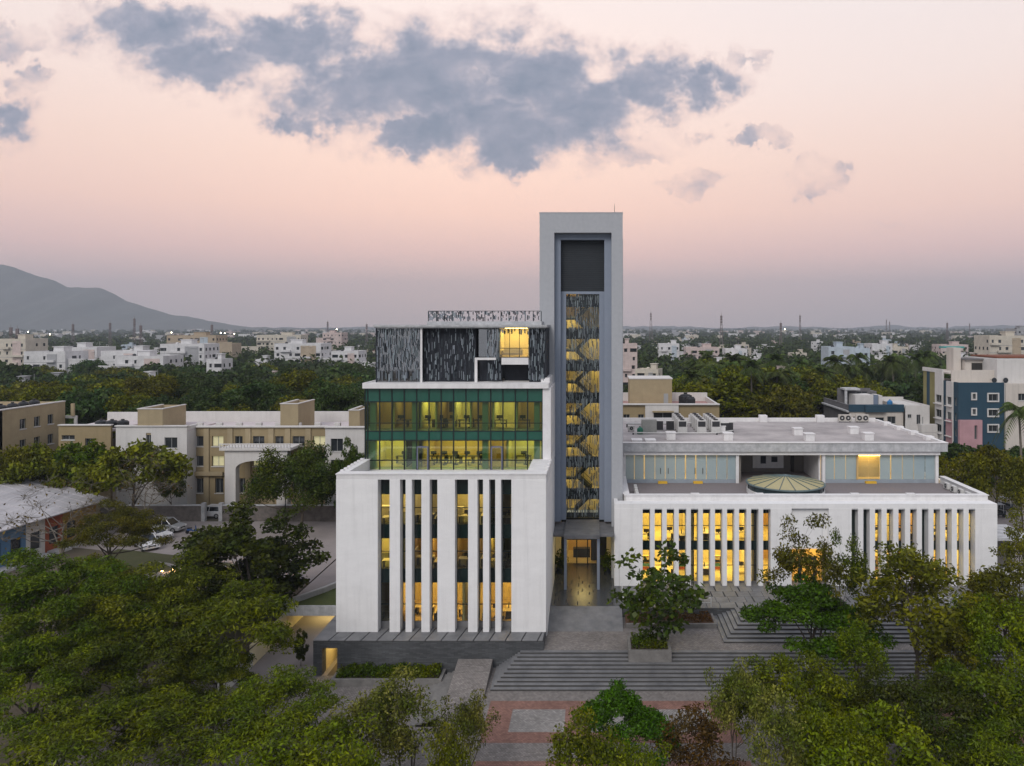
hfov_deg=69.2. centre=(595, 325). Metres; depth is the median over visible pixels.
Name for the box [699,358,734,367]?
broad tree
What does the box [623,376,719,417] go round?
campus annex
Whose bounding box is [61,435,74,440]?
window
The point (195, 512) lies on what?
compound wall
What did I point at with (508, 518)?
office desk
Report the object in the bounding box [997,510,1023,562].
side road
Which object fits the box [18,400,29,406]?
water tank
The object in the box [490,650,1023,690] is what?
stairs
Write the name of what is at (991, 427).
window
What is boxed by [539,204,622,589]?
stair tower
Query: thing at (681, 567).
office bookcase
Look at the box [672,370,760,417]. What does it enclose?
broad tree
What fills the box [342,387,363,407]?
tall tree
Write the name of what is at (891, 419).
window
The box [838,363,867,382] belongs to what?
palm tree
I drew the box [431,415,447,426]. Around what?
office desk
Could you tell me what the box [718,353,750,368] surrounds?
palm tree
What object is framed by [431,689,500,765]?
glossy tree
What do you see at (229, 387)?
tall tree
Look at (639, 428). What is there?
water tank
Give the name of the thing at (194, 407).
tall tree
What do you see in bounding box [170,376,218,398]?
tall tree
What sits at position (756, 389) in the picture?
broad tree
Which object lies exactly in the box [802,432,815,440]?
roof vent box
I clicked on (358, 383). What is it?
tall tree
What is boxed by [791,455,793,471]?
loggia door
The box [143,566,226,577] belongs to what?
garden path
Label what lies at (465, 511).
office desk
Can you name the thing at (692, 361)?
palm tree
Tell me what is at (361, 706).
glossy tree
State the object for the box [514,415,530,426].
office desk
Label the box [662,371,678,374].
distant tree
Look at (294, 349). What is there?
city block
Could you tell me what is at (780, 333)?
lattice mast
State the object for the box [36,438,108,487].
broad tree
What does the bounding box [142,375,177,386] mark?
tall tree
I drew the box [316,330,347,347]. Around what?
city block
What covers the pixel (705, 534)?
office desk
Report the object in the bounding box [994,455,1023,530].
broad tree
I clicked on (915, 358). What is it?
palm tree
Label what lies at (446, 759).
glossy tree
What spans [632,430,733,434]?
roof pipe
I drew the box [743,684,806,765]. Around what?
glossy tree
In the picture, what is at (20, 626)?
feathery tree
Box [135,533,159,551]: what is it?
parked car
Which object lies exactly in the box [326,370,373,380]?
distant tree
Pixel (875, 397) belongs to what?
roof room door
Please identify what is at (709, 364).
palm tree
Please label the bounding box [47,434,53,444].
window
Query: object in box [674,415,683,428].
air conditioner
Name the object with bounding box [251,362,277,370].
broad tree
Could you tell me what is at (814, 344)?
city house
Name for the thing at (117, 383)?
broad tree
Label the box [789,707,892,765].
dense tree
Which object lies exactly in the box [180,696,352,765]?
feathery tree
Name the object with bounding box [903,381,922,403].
distant tree
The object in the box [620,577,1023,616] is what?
podium wall
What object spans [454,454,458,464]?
office chair
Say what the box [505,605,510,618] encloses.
office desk
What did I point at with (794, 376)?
palm tree
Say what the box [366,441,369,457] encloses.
window pane
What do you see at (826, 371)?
palm tree
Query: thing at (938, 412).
window
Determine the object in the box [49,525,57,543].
window
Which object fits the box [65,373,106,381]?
broad tree
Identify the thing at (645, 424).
door
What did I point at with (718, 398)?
broad tree
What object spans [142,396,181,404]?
tall tree
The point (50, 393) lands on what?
tall tree
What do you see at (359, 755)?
glossy tree
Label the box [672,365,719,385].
broad tree
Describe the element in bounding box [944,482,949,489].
air conditioner
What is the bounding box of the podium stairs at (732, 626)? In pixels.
[713,608,943,642]
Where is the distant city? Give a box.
[0,329,991,341]
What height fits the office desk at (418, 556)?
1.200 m
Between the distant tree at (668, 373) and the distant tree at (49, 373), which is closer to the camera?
the distant tree at (49, 373)
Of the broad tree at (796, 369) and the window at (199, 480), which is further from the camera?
the broad tree at (796, 369)
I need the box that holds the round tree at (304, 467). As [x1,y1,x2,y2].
[240,440,335,530]
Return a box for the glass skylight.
[746,474,825,493]
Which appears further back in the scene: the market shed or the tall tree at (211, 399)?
the tall tree at (211, 399)
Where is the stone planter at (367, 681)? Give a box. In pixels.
[330,669,445,686]
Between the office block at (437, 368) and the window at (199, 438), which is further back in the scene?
the window at (199, 438)
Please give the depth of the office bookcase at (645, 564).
82.38 m
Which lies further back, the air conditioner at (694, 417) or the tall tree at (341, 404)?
the tall tree at (341, 404)
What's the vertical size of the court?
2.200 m
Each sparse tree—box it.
[756,512,857,638]
[822,618,894,716]
[823,527,874,606]
[843,540,1007,688]
[914,618,1007,717]
[960,558,1023,678]
[988,506,1023,596]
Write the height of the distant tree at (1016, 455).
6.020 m
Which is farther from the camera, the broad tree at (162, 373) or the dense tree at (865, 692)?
the broad tree at (162, 373)
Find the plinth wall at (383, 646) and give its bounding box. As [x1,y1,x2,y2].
[313,615,545,675]
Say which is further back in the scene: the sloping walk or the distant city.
the distant city
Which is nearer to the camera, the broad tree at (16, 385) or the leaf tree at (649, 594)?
the leaf tree at (649, 594)
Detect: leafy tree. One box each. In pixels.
[170,499,330,630]
[293,628,308,665]
[330,436,363,508]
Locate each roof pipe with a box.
[626,422,690,426]
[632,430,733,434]
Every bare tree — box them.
[0,475,125,565]
[94,446,191,514]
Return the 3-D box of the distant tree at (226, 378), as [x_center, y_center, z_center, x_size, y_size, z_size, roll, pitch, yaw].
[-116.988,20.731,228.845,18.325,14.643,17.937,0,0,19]
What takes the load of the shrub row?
on the planting bed
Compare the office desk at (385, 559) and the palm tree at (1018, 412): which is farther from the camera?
the palm tree at (1018, 412)
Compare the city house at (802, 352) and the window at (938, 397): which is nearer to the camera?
the window at (938, 397)
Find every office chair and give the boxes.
[440,418,446,427]
[443,455,447,464]
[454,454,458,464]
[507,559,510,567]
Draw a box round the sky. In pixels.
[0,0,1023,327]
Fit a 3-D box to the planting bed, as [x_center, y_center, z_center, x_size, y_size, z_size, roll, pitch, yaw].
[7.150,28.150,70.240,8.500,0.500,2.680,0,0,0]
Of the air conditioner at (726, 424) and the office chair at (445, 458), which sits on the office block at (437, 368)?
the office chair at (445, 458)
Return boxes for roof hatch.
[631,438,642,441]
[644,438,655,441]
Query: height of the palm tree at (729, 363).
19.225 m
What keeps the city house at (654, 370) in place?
on the ground at (854, 330)
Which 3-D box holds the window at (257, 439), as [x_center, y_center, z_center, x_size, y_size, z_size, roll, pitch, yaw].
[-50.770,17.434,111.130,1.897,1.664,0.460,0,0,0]
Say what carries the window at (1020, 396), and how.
in the apartment block at (965, 402)
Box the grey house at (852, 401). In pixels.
[821,387,903,425]
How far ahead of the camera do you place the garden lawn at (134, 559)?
88.61 m
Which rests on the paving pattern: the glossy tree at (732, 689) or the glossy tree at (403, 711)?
the glossy tree at (732, 689)
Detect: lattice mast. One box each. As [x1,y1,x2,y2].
[9,327,12,337]
[70,324,74,345]
[108,323,111,345]
[132,317,135,341]
[139,325,142,345]
[649,313,652,340]
[719,315,722,346]
[779,323,782,345]
[799,316,801,341]
[945,323,948,341]
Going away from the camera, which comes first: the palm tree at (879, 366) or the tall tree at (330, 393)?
the tall tree at (330, 393)
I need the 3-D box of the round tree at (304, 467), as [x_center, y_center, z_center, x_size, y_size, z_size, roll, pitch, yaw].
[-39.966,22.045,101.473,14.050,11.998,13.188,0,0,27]
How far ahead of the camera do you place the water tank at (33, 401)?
115.29 m
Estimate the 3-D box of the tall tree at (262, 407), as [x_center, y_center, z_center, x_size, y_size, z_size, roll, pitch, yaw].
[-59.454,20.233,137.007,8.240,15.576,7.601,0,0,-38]
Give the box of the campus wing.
[0,401,77,468]
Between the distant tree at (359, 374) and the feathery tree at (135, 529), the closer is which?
the feathery tree at (135, 529)
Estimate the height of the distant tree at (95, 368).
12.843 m
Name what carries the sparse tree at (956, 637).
on the paving pattern
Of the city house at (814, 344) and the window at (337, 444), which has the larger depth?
the city house at (814, 344)
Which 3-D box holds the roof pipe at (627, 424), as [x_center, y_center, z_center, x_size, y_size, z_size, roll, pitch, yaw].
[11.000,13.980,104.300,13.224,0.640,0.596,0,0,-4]
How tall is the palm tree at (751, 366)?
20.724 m
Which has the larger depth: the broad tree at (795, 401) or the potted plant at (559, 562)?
the broad tree at (795, 401)
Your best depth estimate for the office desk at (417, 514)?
69.38 m
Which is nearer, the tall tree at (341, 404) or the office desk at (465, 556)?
the office desk at (465, 556)
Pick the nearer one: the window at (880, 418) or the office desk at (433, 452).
the office desk at (433, 452)
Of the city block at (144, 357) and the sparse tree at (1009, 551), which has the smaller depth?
the sparse tree at (1009, 551)
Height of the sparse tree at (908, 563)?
12.598 m
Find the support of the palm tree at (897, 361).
on the ground at (72, 553)
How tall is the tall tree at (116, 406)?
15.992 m
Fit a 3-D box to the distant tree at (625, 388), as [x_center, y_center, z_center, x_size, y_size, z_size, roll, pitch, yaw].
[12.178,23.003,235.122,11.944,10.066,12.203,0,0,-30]
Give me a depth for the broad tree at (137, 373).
255.67 m
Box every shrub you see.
[631,630,667,648]
[647,702,745,765]
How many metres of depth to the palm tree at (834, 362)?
188.89 m
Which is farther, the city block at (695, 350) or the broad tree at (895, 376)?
the city block at (695, 350)
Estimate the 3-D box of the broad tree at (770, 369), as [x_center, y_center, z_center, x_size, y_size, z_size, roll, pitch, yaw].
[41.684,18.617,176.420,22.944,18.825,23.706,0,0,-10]
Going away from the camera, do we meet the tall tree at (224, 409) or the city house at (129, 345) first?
the tall tree at (224, 409)
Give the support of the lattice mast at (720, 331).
on the ground at (854, 330)
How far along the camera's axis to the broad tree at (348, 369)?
252.18 m
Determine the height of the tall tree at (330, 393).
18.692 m
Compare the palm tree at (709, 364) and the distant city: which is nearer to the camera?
the palm tree at (709, 364)
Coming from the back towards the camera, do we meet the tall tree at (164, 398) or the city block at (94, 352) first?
the city block at (94, 352)
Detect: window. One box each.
[11,537,19,554]
[19,419,26,429]
[20,439,24,448]
[30,531,38,549]
[34,416,40,427]
[34,436,38,444]
[47,414,53,424]
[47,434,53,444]
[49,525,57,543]
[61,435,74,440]
[67,520,74,537]
[86,438,94,448]
[165,437,177,448]
[196,436,202,446]
[196,456,202,466]
[196,478,202,493]
[211,436,222,446]
[211,456,224,466]
[214,478,223,493]
[236,436,242,442]
[240,478,244,493]
[254,436,263,442]
[276,436,283,442]
[293,436,304,446]
[314,436,324,446]
[331,439,342,451]
[654,413,671,417]
[869,417,883,420]
[887,416,894,423]
[936,394,940,401]
[936,409,940,416]
[989,394,996,400]
[989,410,996,415]
[989,425,996,430]
[1018,394,1023,399]
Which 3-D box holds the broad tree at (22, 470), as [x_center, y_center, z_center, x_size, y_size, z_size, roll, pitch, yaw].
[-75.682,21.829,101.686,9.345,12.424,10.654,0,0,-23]
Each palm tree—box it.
[245,359,257,365]
[326,367,341,378]
[675,370,704,389]
[679,359,704,370]
[689,361,722,375]
[696,350,714,363]
[699,350,718,363]
[702,375,723,408]
[709,370,725,382]
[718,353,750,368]
[723,361,738,367]
[739,360,770,391]
[753,368,794,392]
[760,353,794,372]
[787,372,798,381]
[789,358,809,370]
[814,367,838,382]
[822,355,852,379]
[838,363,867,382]
[846,352,870,365]
[854,362,880,381]
[869,359,901,383]
[873,355,909,382]
[880,353,907,378]
[902,352,929,377]
[912,350,939,374]
[930,364,950,378]
[991,402,1023,509]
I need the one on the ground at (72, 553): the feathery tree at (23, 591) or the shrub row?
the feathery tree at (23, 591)
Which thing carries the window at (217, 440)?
in the campus building
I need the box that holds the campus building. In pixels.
[58,399,363,512]
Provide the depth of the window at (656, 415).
134.86 m
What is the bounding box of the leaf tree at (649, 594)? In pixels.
[606,538,709,640]
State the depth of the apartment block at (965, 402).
141.90 m
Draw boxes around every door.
[417,446,427,469]
[491,446,502,469]
[642,421,648,431]
[649,421,655,431]
[664,394,667,402]
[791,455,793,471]
[873,395,877,403]
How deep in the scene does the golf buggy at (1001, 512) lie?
107.56 m
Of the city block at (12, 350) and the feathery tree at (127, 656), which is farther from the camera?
the city block at (12, 350)
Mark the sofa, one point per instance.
(513, 351)
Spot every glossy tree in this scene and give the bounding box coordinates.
[222,709,380,765]
[320,685,408,765]
[356,661,442,765]
[424,721,475,765]
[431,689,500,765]
[544,702,625,765]
[575,731,672,765]
[703,656,771,765]
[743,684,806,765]
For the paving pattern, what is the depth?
55.30 m
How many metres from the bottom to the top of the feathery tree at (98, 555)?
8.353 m
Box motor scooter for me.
[185,525,196,533]
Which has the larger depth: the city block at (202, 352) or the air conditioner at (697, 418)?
the city block at (202, 352)
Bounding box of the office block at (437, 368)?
[335,311,554,635]
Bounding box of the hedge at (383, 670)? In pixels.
[336,661,441,677]
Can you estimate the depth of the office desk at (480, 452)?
76.80 m
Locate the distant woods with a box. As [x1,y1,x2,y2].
[0,327,1005,375]
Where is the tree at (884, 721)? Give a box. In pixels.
[794,698,951,765]
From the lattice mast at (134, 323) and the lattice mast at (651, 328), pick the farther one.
the lattice mast at (651, 328)
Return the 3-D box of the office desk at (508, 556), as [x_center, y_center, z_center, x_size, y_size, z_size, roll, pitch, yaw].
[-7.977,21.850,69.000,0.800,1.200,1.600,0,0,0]
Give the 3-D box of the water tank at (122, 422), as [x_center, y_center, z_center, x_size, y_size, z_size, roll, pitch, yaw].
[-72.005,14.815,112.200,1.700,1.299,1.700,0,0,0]
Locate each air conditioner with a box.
[627,425,634,430]
[641,419,656,431]
[657,420,662,430]
[666,420,673,430]
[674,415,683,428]
[676,417,685,430]
[677,419,686,431]
[691,414,700,427]
[693,415,702,429]
[695,417,704,430]
[696,419,706,433]
[708,417,717,430]
[710,419,720,433]
[721,422,728,430]
[725,421,732,431]
[838,414,851,421]
[855,414,868,421]
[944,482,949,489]
[950,485,956,492]
[957,488,963,493]
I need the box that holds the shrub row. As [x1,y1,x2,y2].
[628,609,711,622]
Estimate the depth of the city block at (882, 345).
429.82 m
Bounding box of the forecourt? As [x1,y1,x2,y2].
[23,676,434,765]
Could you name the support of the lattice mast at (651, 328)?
on the ground at (854, 330)
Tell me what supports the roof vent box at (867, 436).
on the long hall
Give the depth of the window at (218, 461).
111.31 m
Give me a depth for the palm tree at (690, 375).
161.33 m
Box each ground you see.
[0,429,1019,765]
[3,329,1005,428]
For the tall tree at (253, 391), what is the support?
on the ground at (72, 553)
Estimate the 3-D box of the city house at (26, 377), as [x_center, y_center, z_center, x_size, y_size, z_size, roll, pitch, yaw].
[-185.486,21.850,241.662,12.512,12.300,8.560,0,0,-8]
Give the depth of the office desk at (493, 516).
68.60 m
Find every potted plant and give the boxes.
[555,545,568,573]
[600,544,610,574]
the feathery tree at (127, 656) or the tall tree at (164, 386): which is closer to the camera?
the feathery tree at (127, 656)
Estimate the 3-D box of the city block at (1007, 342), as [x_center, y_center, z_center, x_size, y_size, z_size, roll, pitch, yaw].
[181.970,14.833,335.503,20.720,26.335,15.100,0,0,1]
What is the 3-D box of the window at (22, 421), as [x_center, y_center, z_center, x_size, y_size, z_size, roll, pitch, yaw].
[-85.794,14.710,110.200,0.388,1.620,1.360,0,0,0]
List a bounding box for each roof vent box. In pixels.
[665,431,675,439]
[722,432,733,440]
[791,427,803,434]
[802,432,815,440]
[847,426,859,433]
[861,432,874,440]
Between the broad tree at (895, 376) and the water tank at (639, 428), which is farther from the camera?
the broad tree at (895, 376)
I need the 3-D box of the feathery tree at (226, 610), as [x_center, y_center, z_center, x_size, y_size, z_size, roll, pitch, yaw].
[-28.761,25.489,58.593,12.754,10.077,11.836,0,0,1]
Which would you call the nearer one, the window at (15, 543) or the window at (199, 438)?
the window at (15, 543)
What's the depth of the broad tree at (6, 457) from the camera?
98.28 m
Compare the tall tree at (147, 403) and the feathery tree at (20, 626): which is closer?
the feathery tree at (20, 626)
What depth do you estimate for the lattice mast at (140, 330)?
599.55 m
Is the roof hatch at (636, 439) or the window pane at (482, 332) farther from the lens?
the roof hatch at (636, 439)
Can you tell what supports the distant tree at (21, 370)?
on the ground at (854, 330)
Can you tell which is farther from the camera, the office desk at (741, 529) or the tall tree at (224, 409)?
the tall tree at (224, 409)
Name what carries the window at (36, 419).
in the campus wing
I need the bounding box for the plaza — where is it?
[420,668,1023,765]
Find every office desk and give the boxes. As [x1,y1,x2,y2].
[382,511,389,523]
[382,554,389,567]
[382,605,389,618]
[396,415,408,426]
[416,513,434,521]
[416,555,434,564]
[416,605,434,614]
[423,415,434,426]
[430,451,440,462]
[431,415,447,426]
[436,451,451,462]
[445,415,459,426]
[447,451,462,462]
[458,415,473,426]
[458,552,467,565]
[459,451,474,462]
[459,510,467,522]
[471,451,481,462]
[491,415,506,426]
[491,511,504,523]
[491,554,504,567]
[491,605,504,618]
[505,510,510,523]
[505,553,510,567]
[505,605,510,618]
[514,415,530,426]
[516,451,531,462]
[667,527,672,532]
[679,529,684,540]
[703,527,708,539]
[703,562,708,574]
[739,527,743,532]
[739,562,743,567]
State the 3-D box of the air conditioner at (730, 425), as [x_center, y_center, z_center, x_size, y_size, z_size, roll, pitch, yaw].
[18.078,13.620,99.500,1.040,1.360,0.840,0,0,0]
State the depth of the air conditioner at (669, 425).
100.60 m
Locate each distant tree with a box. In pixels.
[0,375,23,384]
[1,363,43,379]
[38,372,70,377]
[61,372,83,380]
[83,365,105,373]
[96,370,143,380]
[140,361,178,374]
[173,365,205,370]
[191,368,212,373]
[204,369,249,384]
[224,365,271,375]
[233,361,253,368]
[245,368,273,378]
[253,372,279,381]
[256,364,282,371]
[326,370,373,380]
[623,384,627,391]
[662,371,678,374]
[876,380,920,400]
[903,370,921,377]
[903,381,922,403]
[910,364,931,375]
[918,374,950,380]
[940,442,993,471]
[994,451,1019,481]
[1003,445,1023,460]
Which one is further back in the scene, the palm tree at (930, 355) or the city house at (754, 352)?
the city house at (754, 352)
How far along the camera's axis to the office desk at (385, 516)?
68.44 m
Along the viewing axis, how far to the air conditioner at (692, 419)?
103.25 m
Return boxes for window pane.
[366,402,369,429]
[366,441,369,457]
[479,329,486,356]
[488,329,497,356]
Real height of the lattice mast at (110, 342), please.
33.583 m
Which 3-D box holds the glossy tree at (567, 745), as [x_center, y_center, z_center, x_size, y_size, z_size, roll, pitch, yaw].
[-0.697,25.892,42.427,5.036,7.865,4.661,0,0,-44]
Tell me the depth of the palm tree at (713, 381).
161.14 m
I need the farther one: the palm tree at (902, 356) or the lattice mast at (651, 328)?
the lattice mast at (651, 328)
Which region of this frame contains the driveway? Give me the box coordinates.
[248,616,336,675]
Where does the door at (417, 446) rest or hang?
in the office block at (437, 368)
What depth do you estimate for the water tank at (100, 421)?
111.70 m
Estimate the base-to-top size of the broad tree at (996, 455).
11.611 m
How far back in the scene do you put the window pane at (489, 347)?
74.81 m
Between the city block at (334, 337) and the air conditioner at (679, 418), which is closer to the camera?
the air conditioner at (679, 418)
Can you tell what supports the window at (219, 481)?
in the campus building
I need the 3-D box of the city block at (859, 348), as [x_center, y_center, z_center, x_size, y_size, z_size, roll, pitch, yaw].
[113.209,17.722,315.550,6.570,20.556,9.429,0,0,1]
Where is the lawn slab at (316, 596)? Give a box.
[281,560,335,615]
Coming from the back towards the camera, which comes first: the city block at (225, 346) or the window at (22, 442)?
the city block at (225, 346)
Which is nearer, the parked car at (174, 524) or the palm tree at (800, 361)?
the parked car at (174, 524)
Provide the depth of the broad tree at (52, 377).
238.44 m
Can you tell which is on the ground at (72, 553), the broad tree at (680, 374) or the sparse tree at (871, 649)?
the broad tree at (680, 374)
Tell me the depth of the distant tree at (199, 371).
252.85 m
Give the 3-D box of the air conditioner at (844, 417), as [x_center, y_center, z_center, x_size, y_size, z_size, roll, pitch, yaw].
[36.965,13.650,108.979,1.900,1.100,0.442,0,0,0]
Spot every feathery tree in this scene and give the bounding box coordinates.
[0,547,137,683]
[0,568,175,716]
[0,628,144,764]
[0,689,203,765]
[34,620,235,750]
[47,547,240,694]
[48,552,135,595]
[52,498,175,559]
[74,681,276,765]
[122,577,303,719]
[149,645,261,732]
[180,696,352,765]
[194,663,349,761]
[913,714,1023,765]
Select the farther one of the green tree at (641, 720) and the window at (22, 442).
the window at (22, 442)
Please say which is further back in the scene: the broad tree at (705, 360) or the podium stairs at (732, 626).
the broad tree at (705, 360)
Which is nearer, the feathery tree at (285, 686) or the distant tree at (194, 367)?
the feathery tree at (285, 686)
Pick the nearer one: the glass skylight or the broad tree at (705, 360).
the glass skylight
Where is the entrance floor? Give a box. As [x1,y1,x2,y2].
[550,564,620,605]
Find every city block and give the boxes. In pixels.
[0,334,47,365]
[23,346,100,372]
[72,341,115,358]
[98,350,183,368]
[101,346,149,365]
[160,338,218,366]
[166,332,240,357]
[206,353,232,373]
[241,332,307,353]
[274,339,331,362]
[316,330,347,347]
[331,346,375,367]
[623,338,636,385]
[658,339,683,359]
[684,344,718,358]
[722,345,746,357]
[821,342,865,365]
[854,343,869,364]
[864,340,892,356]
[890,343,907,354]
[932,341,973,355]
[974,330,1023,353]
[1006,326,1023,335]
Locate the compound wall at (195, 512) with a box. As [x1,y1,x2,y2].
[100,502,335,520]
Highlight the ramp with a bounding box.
[444,659,492,703]
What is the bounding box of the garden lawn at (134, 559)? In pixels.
[101,549,237,586]
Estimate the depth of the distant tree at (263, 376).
234.41 m
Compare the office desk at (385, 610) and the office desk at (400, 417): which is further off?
the office desk at (400, 417)
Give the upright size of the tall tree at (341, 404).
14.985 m
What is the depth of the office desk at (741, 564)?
81.50 m
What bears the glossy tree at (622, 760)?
on the plaza
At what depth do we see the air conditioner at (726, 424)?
98.60 m
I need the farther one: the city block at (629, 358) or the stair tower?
the city block at (629, 358)
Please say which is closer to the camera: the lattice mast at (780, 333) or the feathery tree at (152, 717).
the feathery tree at (152, 717)
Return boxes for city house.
[16,375,31,381]
[52,372,63,375]
[121,342,135,349]
[144,369,157,376]
[253,355,274,365]
[635,363,661,375]
[735,342,750,355]
[750,353,761,359]
[752,344,774,354]
[788,348,806,359]
[811,339,822,352]
[875,354,886,363]
[909,343,920,349]
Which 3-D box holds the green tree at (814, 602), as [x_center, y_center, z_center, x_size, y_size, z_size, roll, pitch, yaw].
[18.653,25.167,60.530,11.115,9.313,11.479,0,0,-18]
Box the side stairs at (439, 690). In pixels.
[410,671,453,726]
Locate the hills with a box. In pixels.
[277,325,1019,328]
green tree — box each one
[570,677,681,765]
[738,570,898,686]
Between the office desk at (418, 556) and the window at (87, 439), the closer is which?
the office desk at (418, 556)
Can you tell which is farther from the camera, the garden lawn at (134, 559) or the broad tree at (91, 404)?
the broad tree at (91, 404)
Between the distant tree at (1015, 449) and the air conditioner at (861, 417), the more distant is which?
the distant tree at (1015, 449)
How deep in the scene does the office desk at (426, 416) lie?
75.60 m
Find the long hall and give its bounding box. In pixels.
[614,415,996,585]
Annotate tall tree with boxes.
[0,389,18,400]
[12,383,77,400]
[15,380,59,400]
[103,392,150,419]
[120,374,179,398]
[126,398,186,411]
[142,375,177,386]
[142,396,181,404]
[156,394,170,404]
[165,393,188,401]
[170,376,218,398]
[178,397,204,410]
[197,388,252,410]
[207,404,252,410]
[216,383,248,409]
[217,380,285,408]
[252,394,291,410]
[269,369,326,395]
[270,394,320,410]
[275,365,326,392]
[299,377,363,410]
[327,400,355,410]
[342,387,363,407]
[346,378,371,387]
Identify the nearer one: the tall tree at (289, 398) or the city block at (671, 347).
the tall tree at (289, 398)
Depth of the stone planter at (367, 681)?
62.20 m
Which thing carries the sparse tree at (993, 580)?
on the plaza
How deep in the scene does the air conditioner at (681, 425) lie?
97.91 m
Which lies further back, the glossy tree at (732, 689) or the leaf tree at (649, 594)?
the leaf tree at (649, 594)
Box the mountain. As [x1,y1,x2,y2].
[0,264,346,331]
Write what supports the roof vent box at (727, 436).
on the long hall
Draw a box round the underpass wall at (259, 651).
[217,614,302,690]
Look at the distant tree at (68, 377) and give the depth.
233.88 m
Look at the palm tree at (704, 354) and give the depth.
208.93 m
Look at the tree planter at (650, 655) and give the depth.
62.90 m
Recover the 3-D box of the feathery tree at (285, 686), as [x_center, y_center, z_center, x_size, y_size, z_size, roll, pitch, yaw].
[-20.933,26.916,49.473,8.465,7.207,9.121,0,0,20]
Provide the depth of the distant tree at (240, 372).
257.48 m
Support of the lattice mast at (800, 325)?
on the ground at (854, 330)
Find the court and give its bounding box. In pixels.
[544,626,1016,649]
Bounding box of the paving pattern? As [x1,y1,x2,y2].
[473,701,1023,765]
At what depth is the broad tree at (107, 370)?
268.62 m
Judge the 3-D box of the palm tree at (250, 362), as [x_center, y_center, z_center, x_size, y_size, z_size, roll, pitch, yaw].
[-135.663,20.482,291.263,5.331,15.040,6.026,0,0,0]
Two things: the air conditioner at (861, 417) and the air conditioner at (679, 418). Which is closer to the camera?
the air conditioner at (679, 418)
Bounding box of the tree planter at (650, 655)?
[627,635,671,661]
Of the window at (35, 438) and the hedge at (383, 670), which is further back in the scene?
the window at (35, 438)
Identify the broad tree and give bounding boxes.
[0,380,26,392]
[0,440,80,488]
[0,444,47,483]
[36,374,63,383]
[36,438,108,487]
[37,364,66,373]
[54,378,89,388]
[55,385,146,423]
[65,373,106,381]
[67,358,108,373]
[71,438,194,515]
[86,376,131,446]
[94,366,122,373]
[100,394,134,438]
[103,367,150,378]
[127,366,153,372]
[146,370,186,380]
[152,473,186,504]
[173,367,192,372]
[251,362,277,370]
[321,363,375,379]
[328,374,362,384]
[662,369,699,381]
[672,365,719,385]
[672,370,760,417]
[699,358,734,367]
[713,389,769,417]
[717,364,789,411]
[729,405,785,417]
[745,382,815,417]
[749,366,789,383]
[784,377,812,392]
[791,363,811,373]
[799,368,852,414]
[800,370,852,416]
[829,372,871,388]
[839,366,897,383]
[844,375,894,396]
[865,369,919,381]
[874,376,921,388]
[939,451,994,497]
[968,442,1023,509]
[986,476,995,491]
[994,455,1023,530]
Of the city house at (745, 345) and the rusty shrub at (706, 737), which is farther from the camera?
the city house at (745, 345)
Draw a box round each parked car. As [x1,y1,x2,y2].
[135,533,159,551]
[151,526,173,537]
[152,517,186,532]
[207,504,217,518]
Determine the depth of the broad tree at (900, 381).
187.35 m
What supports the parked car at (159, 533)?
on the road at (324, 532)
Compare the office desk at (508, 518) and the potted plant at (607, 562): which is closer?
the office desk at (508, 518)
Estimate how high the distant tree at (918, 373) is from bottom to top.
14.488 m
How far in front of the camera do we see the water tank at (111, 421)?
111.72 m
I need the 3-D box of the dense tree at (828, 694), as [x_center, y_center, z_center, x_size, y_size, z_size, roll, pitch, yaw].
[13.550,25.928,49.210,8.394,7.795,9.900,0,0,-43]
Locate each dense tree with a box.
[714,649,856,764]
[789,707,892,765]
[839,663,942,743]
[868,671,995,765]
[914,657,1023,765]
[921,592,1023,715]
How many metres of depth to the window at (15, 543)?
86.57 m
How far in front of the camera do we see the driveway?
68.12 m
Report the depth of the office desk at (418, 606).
69.38 m
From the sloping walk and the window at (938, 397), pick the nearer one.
the sloping walk
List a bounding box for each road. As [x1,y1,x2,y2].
[77,521,335,581]
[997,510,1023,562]
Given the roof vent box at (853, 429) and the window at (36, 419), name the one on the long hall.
the roof vent box at (853, 429)
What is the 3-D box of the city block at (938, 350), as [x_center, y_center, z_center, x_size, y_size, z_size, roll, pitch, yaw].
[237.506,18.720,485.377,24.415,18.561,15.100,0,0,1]
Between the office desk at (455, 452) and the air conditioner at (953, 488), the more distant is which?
the air conditioner at (953, 488)
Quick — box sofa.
[502,348,522,354]
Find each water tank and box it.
[6,402,18,407]
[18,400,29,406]
[29,399,39,404]
[95,419,106,423]
[106,419,116,427]
[116,419,128,424]
[637,426,642,433]
[679,392,689,402]
[686,395,694,402]
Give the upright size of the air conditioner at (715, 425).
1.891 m
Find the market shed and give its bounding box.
[0,478,107,572]
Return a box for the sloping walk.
[548,606,622,630]
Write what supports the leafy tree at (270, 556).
on the ground at (72, 553)
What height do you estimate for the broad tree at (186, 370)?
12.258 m
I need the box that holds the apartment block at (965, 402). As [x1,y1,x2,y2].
[922,346,1023,471]
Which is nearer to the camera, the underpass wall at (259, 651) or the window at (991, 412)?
the underpass wall at (259, 651)
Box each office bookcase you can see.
[643,555,648,569]
[679,555,684,569]
[715,555,719,569]
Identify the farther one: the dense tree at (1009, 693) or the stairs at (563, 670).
the stairs at (563, 670)
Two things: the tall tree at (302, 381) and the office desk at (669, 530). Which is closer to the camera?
the office desk at (669, 530)
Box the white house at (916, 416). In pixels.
[882,397,937,438]
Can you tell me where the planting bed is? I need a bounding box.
[625,613,716,627]

